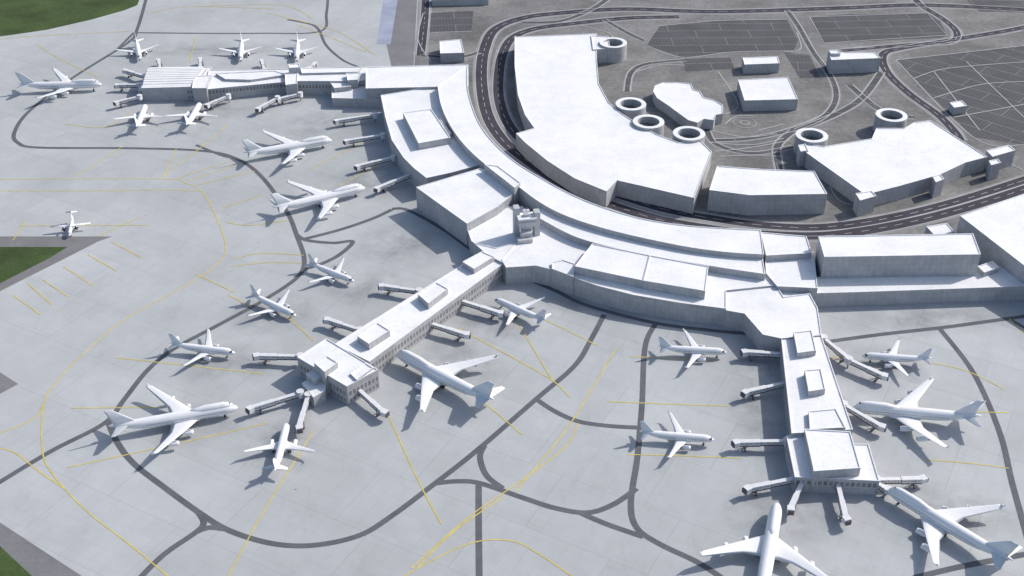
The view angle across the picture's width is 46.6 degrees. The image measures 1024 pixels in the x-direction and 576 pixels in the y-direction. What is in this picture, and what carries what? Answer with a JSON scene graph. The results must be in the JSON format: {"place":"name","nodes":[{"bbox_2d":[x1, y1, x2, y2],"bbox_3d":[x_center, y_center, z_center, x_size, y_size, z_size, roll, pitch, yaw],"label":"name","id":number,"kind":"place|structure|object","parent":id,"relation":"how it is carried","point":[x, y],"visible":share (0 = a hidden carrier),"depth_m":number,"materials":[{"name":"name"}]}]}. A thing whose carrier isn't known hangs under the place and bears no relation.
{"place":"outdoors","nodes":[
{"label":"outdoors","id":0,"kind":"place"},
{"bbox_2d":[113,94,142,107],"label":"jet bridge","id":1,"kind":"structure","parent":0,"point":[126,100],"depth_m":901.45,"materials":[{"name":"grey metal"}]},
{"bbox_2d":[114,82,141,91],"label":"jet bridge","id":2,"kind":"structure","parent":0,"point":[124,85],"depth_m":923.27,"materials":[{"name":"grey metal"}]},
{"bbox_2d":[156,58,162,66],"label":"jet bridge","id":3,"kind":"structure","parent":0,"point":[158,61],"depth_m":960.53,"materials":[{"name":"grey metal"}]},
{"bbox_2d":[198,57,203,66],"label":"jet bridge","id":4,"kind":"structure","parent":0,"point":[200,60],"depth_m":961.56,"materials":[{"name":"grey metal"}]},
{"bbox_2d":[259,59,266,68],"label":"jet bridge","id":5,"kind":"structure","parent":0,"point":[262,63],"depth_m":958.23,"materials":[{"name":"grey metal"}]},
{"bbox_2d":[306,62,317,67],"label":"jet bridge","id":6,"kind":"structure","parent":0,"point":[313,64],"depth_m":954.74,"materials":[{"name":"grey metal"}]},
{"bbox_2d":[376,0,416,65],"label":"service pavement","id":7,"kind":"structure","parent":0,"point":[397,30],"depth_m":1030.06,"materials":[{"name":"concrete"}]},
{"bbox_2d":[0,0,1023,575],"bbox_3d":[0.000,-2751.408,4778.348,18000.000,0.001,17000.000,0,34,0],"label":"ground","id":8,"kind":"structure","parent":0,"point":[352,474],"depth_m":624.80,"materials":[{"name":"concrete"}]},
{"bbox_2d":[0,236,111,575],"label":"asphalt shoulder","id":9,"kind":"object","parent":8,"relation":"on","point":[30,558],"visible":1,"depth_m":625.48},
{"bbox_2d":[15,67,101,98],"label":"parked jumbo airliner","id":10,"kind":"object","parent":8,"relation":"on","point":[63,85],"visible":1,"depth_m":921.02,"materials":[{"name":"paint"}]},
{"bbox_2d":[0,0,138,575],"bbox_3d":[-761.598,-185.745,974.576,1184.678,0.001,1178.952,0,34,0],"label":"grass","id":11,"kind":"structure","parent":8,"relation":"on","point":[20,16],"depth_m":1049.32,"materials":[{"name":"green plant"}]},
{"bbox_2d":[50,211,89,236],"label":"propeller airliner","id":12,"kind":"object","parent":8,"relation":"on","point":[71,225],"visible":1,"depth_m":749.99,"materials":[{"name":"paint"}]},
{"bbox_2d":[122,68,144,77],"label":"jet bridge","id":13,"kind":"structure","parent":8,"relation":"on","point":[131,73],"depth_m":943.27,"materials":[{"name":"grey metal"}]},
{"bbox_2d":[116,36,158,59],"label":"parked airliner","id":14,"kind":"object","parent":8,"relation":"on","point":[137,51],"visible":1,"depth_m":983.42,"materials":[{"name":"paint"}]},
{"bbox_2d":[114,104,165,126],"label":"parked airliner","id":15,"kind":"object","parent":8,"relation":"on","point":[141,115],"visible":1,"depth_m":878.64,"materials":[{"name":"paint"}]},
{"bbox_2d":[104,383,237,454],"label":"parked jumbo airliner","id":16,"kind":"object","parent":8,"relation":"on","point":[180,418],"visible":1,"depth_m":591.05,"materials":[{"name":"paint"}]},
{"bbox_2d":[166,102,216,124],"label":"parked airliner","id":17,"kind":"object","parent":8,"relation":"on","point":[193,114],"visible":1,"depth_m":881.48,"materials":[{"name":"paint"}]},
{"bbox_2d":[167,327,234,365],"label":"parked airliner","id":18,"kind":"object","parent":8,"relation":"on","point":[208,347],"visible":1,"depth_m":641.79,"materials":[{"name":"paint"}]},
{"bbox_2d":[204,93,230,109],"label":"jet bridge","id":19,"kind":"structure","parent":8,"relation":"on","point":[210,104],"depth_m":899.71,"materials":[{"name":"grey metal"}]},
{"bbox_2d":[219,31,261,60],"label":"parked airliner","id":20,"kind":"object","parent":8,"relation":"on","point":[241,51],"visible":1,"depth_m":982.68,"materials":[{"name":"paint"}]},
{"bbox_2d":[139,63,381,107],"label":"concourse","id":21,"kind":"structure","parent":8,"relation":"on","point":[344,86],"depth_m":916.78,"materials":[{"name":"concrete"}]},
{"bbox_2d":[255,95,279,112],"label":"jet bridge","id":22,"kind":"structure","parent":8,"relation":"on","point":[260,108],"depth_m":894.41,"materials":[{"name":"grey metal"}]},
{"bbox_2d":[246,284,295,318],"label":"parked airliner","id":23,"kind":"object","parent":8,"relation":"on","point":[280,306],"visible":1,"depth_m":676.73,"materials":[{"name":"paint"}]},
{"bbox_2d":[245,388,303,414],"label":"jet bridge","id":24,"kind":"structure","parent":8,"relation":"on","point":[261,406],"depth_m":604.03,"materials":[{"name":"grey metal"}]},
{"bbox_2d":[252,352,302,364],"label":"jet bridge","id":25,"kind":"structure","parent":8,"relation":"on","point":[265,357],"depth_m":635.50,"materials":[{"name":"grey metal"}]},
{"bbox_2d":[244,423,314,471],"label":"parked airliner","id":26,"kind":"object","parent":8,"relation":"on","point":[281,445],"visible":1,"depth_m":576.96,"materials":[{"name":"paint"}]},
{"bbox_2d":[242,129,331,164],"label":"parked jumbo airliner","id":27,"kind":"object","parent":8,"relation":"on","point":[293,148],"visible":1,"depth_m":833.96,"materials":[{"name":"paint"}]},
{"bbox_2d":[276,91,302,104],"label":"jet bridge","id":28,"kind":"structure","parent":8,"relation":"on","point":[299,94],"depth_m":906.12,"materials":[{"name":"grey metal"}]},
{"bbox_2d":[276,37,318,60],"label":"parked airliner","id":29,"kind":"object","parent":8,"relation":"on","point":[296,52],"visible":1,"depth_m":982.77,"materials":[{"name":"paint"}]},
{"bbox_2d":[295,391,311,433],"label":"jet bridge","id":30,"kind":"structure","parent":8,"relation":"on","point":[300,428],"depth_m":595.32,"materials":[{"name":"grey metal"}]},
{"bbox_2d":[270,180,364,218],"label":"parked jumbo airliner","id":31,"kind":"object","parent":8,"relation":"on","point":[325,200],"visible":1,"depth_m":773.45,"materials":[{"name":"paint"}]},
{"bbox_2d":[303,253,353,283],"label":"parked airliner","id":32,"kind":"object","parent":8,"relation":"on","point":[337,272],"visible":1,"depth_m":705.24,"materials":[{"name":"paint"}]},
{"bbox_2d":[323,316,361,331],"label":"jet bridge","id":33,"kind":"structure","parent":8,"relation":"on","point":[334,323],"depth_m":660.24,"materials":[{"name":"grey metal"}]},
{"bbox_2d":[333,112,376,126],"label":"jet bridge","id":34,"kind":"structure","parent":8,"relation":"on","point":[373,115],"depth_m":875.00,"materials":[{"name":"grey metal"}]},
{"bbox_2d":[343,132,384,146],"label":"jet bridge","id":35,"kind":"structure","parent":8,"relation":"on","point":[381,135],"depth_m":847.92,"materials":[{"name":"grey metal"}]},
{"bbox_2d":[358,389,389,417],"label":"jet bridge","id":36,"kind":"structure","parent":8,"relation":"on","point":[378,408],"depth_m":601.90,"materials":[{"name":"grey metal"}]},
{"bbox_2d":[354,154,395,171],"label":"jet bridge","id":37,"kind":"structure","parent":8,"relation":"on","point":[365,165],"depth_m":817.82,"materials":[{"name":"grey metal"}]},
{"bbox_2d":[373,174,410,192],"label":"jet bridge","id":38,"kind":"structure","parent":8,"relation":"on","point":[382,187],"depth_m":793.43,"materials":[{"name":"grey metal"}]},
{"bbox_2d":[297,251,502,407],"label":"pier concourse","id":39,"kind":"structure","parent":8,"relation":"on","point":[346,369],"depth_m":640.65,"materials":[{"name":"concrete"}]},
{"bbox_2d":[378,283,421,294],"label":"jet bridge","id":40,"kind":"structure","parent":8,"relation":"on","point":[389,287],"depth_m":689.37,"materials":[{"name":"grey metal"}]},
{"bbox_2d":[396,349,504,411],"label":"parked jumbo airliner","id":41,"kind":"object","parent":8,"relation":"on","point":[434,377],"visible":1,"depth_m":617.34,"materials":[{"name":"paint"}]},
{"bbox_2d":[431,322,470,340],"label":"jet bridge","id":42,"kind":"structure","parent":8,"relation":"on","point":[460,334],"depth_m":654.78,"materials":[{"name":"grey metal"}]},
{"bbox_2d":[462,300,504,318],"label":"jet bridge","id":43,"kind":"structure","parent":8,"relation":"on","point":[492,312],"depth_m":672.32,"materials":[{"name":"grey metal"}]},
{"bbox_2d":[0,0,1023,575],"bbox_3d":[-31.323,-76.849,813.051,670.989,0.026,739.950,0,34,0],"label":"taxiway asphalt strips","id":44,"kind":"object","parent":8,"relation":"on","point":[440,480],"visible":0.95,"depth_m":590.50,"materials":[{"name":"grey asphalt"}]},
{"bbox_2d":[0,4,1023,575],"bbox_3d":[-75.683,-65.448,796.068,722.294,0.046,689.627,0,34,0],"label":"yellow taxi lines","id":45,"kind":"object","parent":8,"relation":"on","point":[310,338],"visible":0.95,"depth_m":614.38,"materials":[{"name":"paint"}]},
{"bbox_2d":[494,297,550,325],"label":"parked airliner","id":46,"kind":"object","parent":8,"relation":"on","point":[516,309],"visible":1,"depth_m":671.75,"materials":[{"name":"paint"}]},
{"bbox_2d":[639,410,713,457],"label":"parked airliner","id":47,"kind":"object","parent":8,"relation":"on","point":[680,436],"visible":1,"depth_m":582.42,"materials":[{"name":"paint"}]},
{"bbox_2d":[658,328,726,367],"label":"parked airliner","id":48,"kind":"object","parent":8,"relation":"on","point":[694,350],"visible":1,"depth_m":640.71,"materials":[{"name":"paint"}]},
{"bbox_2d":[366,64,1023,351],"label":"airport terminal","id":49,"kind":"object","parent":8,"relation":"on","point":[471,181],"visible":0.98,"depth_m":706.78,"materials":[{"name":"concrete"}]},
{"bbox_2d":[513,204,539,243],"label":"control tower","id":50,"kind":"structure","parent":49,"relation":"on","point":[526,220],"depth_m":718.62,"materials":[{"name":"concrete"}]},
{"bbox_2d":[815,233,980,278],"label":"cargo building","id":51,"kind":"structure","parent":49,"relation":"on","point":[881,256],"depth_m":689.65,"materials":[{"name":"concrete"}]},
{"bbox_2d":[731,437,785,451],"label":"jet bridge","id":52,"kind":"structure","parent":8,"relation":"on","point":[738,443],"depth_m":578.29,"materials":[{"name":"grey metal"}]},
{"bbox_2d":[739,349,780,360],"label":"jet bridge","id":53,"kind":"structure","parent":8,"relation":"on","point":[750,353],"depth_m":638.00,"materials":[{"name":"grey metal"}]},
{"bbox_2d":[740,381,783,399],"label":"jet bridge","id":54,"kind":"structure","parent":8,"relation":"on","point":[750,392],"depth_m":612.50,"materials":[{"name":"grey metal"}]},
{"bbox_2d":[700,502,826,575],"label":"parked jumbo airliner","id":55,"kind":"object","parent":8,"relation":"on","point":[769,547],"visible":1,"depth_m":519.48,"materials":[{"name":"paint"}]},
{"bbox_2d":[742,474,793,495],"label":"jet bridge","id":56,"kind":"structure","parent":8,"relation":"on","point":[747,489],"depth_m":553.69,"materials":[{"name":"grey metal"}]},
{"bbox_2d":[786,481,804,515],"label":"jet bridge","id":57,"kind":"structure","parent":8,"relation":"on","point":[791,507],"depth_m":544.93,"materials":[{"name":"grey metal"}]},
{"bbox_2d":[779,330,879,494],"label":"pier concourse","id":58,"kind":"structure","parent":8,"relation":"on","point":[823,452],"depth_m":577.33,"materials":[{"name":"concrete"}]},
{"bbox_2d":[822,334,852,362],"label":"jet bridge","id":59,"kind":"structure","parent":8,"relation":"on","point":[839,352],"depth_m":640.86,"materials":[{"name":"grey metal"}]},
{"bbox_2d":[835,484,851,525],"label":"jet bridge","id":60,"kind":"structure","parent":8,"relation":"on","point":[846,518],"depth_m":541.49,"materials":[{"name":"grey metal"}]},
{"bbox_2d":[843,400,886,431],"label":"jet bridge","id":61,"kind":"structure","parent":8,"relation":"on","point":[874,424],"depth_m":592.89,"materials":[{"name":"grey metal"}]},
{"bbox_2d":[845,355,888,381],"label":"jet bridge","id":62,"kind":"structure","parent":8,"relation":"on","point":[875,373],"depth_m":626.35,"materials":[{"name":"grey metal"}]},
{"bbox_2d":[874,482,891,497],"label":"jet bridge","id":63,"kind":"structure","parent":8,"relation":"on","point":[883,489],"depth_m":552.21,"materials":[{"name":"grey metal"}]},
{"bbox_2d":[862,337,933,375],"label":"parked airliner","id":64,"kind":"object","parent":8,"relation":"on","point":[892,357],"visible":1,"depth_m":635.31,"materials":[{"name":"paint"}]},
{"bbox_2d":[878,474,928,489],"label":"jet bridge","id":65,"kind":"structure","parent":8,"relation":"on","point":[922,479],"depth_m":556.54,"materials":[{"name":"grey metal"}]},
{"bbox_2d":[852,376,985,447],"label":"parked jumbo airliner","id":66,"kind":"object","parent":8,"relation":"on","point":[908,412],"visible":0.97,"depth_m":594.43,"materials":[{"name":"paint"}]},
{"bbox_2d":[888,487,1021,568],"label":"parked jumbo airliner","id":67,"kind":"object","parent":8,"relation":"on","point":[939,524],"visible":1,"depth_m":530.87,"materials":[{"name":"paint"}]},
{"bbox_2d":[924,194,1023,283],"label":"hangar building","id":68,"kind":"structure","parent":8,"relation":"on","point":[996,230],"depth_m":716.05,"materials":[{"name":"concrete"}]},
{"bbox_2d":[413,0,1023,241],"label":"sidewalk","id":69,"kind":"structure","parent":0,"point":[518,127],"depth_m":941.78,"materials":[{"name":"concrete"}]},
{"bbox_2d":[414,0,1023,257],"bbox_3d":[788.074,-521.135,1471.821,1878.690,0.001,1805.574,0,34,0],"label":"landside pavement","id":70,"kind":"structure","parent":0,"point":[813,94],"depth_m":949.77,"materials":[{"name":"grey concrete"}]},
{"bbox_2d":[440,39,464,62],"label":"utility building","id":71,"kind":"structure","parent":70,"relation":"on","point":[451,50],"depth_m":972.77,"materials":[{"name":"concrete"}]},
{"bbox_2d":[431,0,488,5],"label":"office building","id":72,"kind":"structure","parent":70,"relation":"on","point":[457,2],"depth_m":1077.69,"materials":[{"name":"concrete"}]},
{"bbox_2d":[515,33,711,213],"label":"parking garage","id":73,"kind":"structure","parent":70,"relation":"on","point":[581,136],"depth_m":839.35,"materials":[{"name":"concrete"}]},
{"bbox_2d":[652,82,722,129],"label":"hotel building","id":74,"kind":"structure","parent":70,"relation":"on","point":[683,104],"depth_m":889.12,"materials":[{"name":"concrete"}]},
{"bbox_2d":[430,0,1023,143],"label":"parking lot","id":75,"kind":"structure","parent":70,"relation":"on","point":[715,37],"depth_m":991.74,"materials":[{"name":"grey asphalt"}]},
{"bbox_2d":[417,13,1023,204],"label":"traffic island kerbs","id":76,"kind":"structure","parent":75,"relation":"on","point":[748,123],"depth_m":938.10,"materials":[{"name":"concrete"}]},
{"bbox_2d":[948,100,966,114],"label":"utility building","id":77,"kind":"structure","parent":75,"relation":"on","point":[957,107],"depth_m":892.19,"materials":[{"name":"concrete"}]},
{"bbox_2d":[826,49,880,73],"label":"office building","id":78,"kind":"structure","parent":70,"relation":"on","point":[837,62],"depth_m":952.82,"materials":[{"name":"concrete"}]},
{"bbox_2d":[793,108,1014,216],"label":"parking garage","id":79,"kind":"structure","parent":70,"relation":"on","point":[894,158],"depth_m":811.93,"materials":[{"name":"concrete"}]},
{"bbox_2d":[416,0,1023,239],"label":"road","id":80,"kind":"structure","parent":0,"point":[494,129],"depth_m":900.84,"materials":[{"name":"grey asphalt"}]},
{"bbox_2d":[422,2,1023,235],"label":"road markings","id":81,"kind":"object","parent":80,"relation":"on","point":[756,224],"visible":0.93,"depth_m":887.89,"materials":[{"name":"white paint"}]},
{"bbox_2d":[741,56,779,73],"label":"office building","id":82,"kind":"structure","parent":0,"point":[765,64],"depth_m":953.88,"materials":[{"name":"concrete"}]},
{"bbox_2d":[707,166,826,214],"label":"office building","id":83,"kind":"structure","parent":0,"point":[744,191],"depth_m":768.49,"materials":[{"name":"concrete"}]},
{"bbox_2d":[737,77,797,110],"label":"office building","id":84,"kind":"structure","parent":0,"point":[770,94],"depth_m":901.36,"materials":[{"name":"concrete"}]}
]}

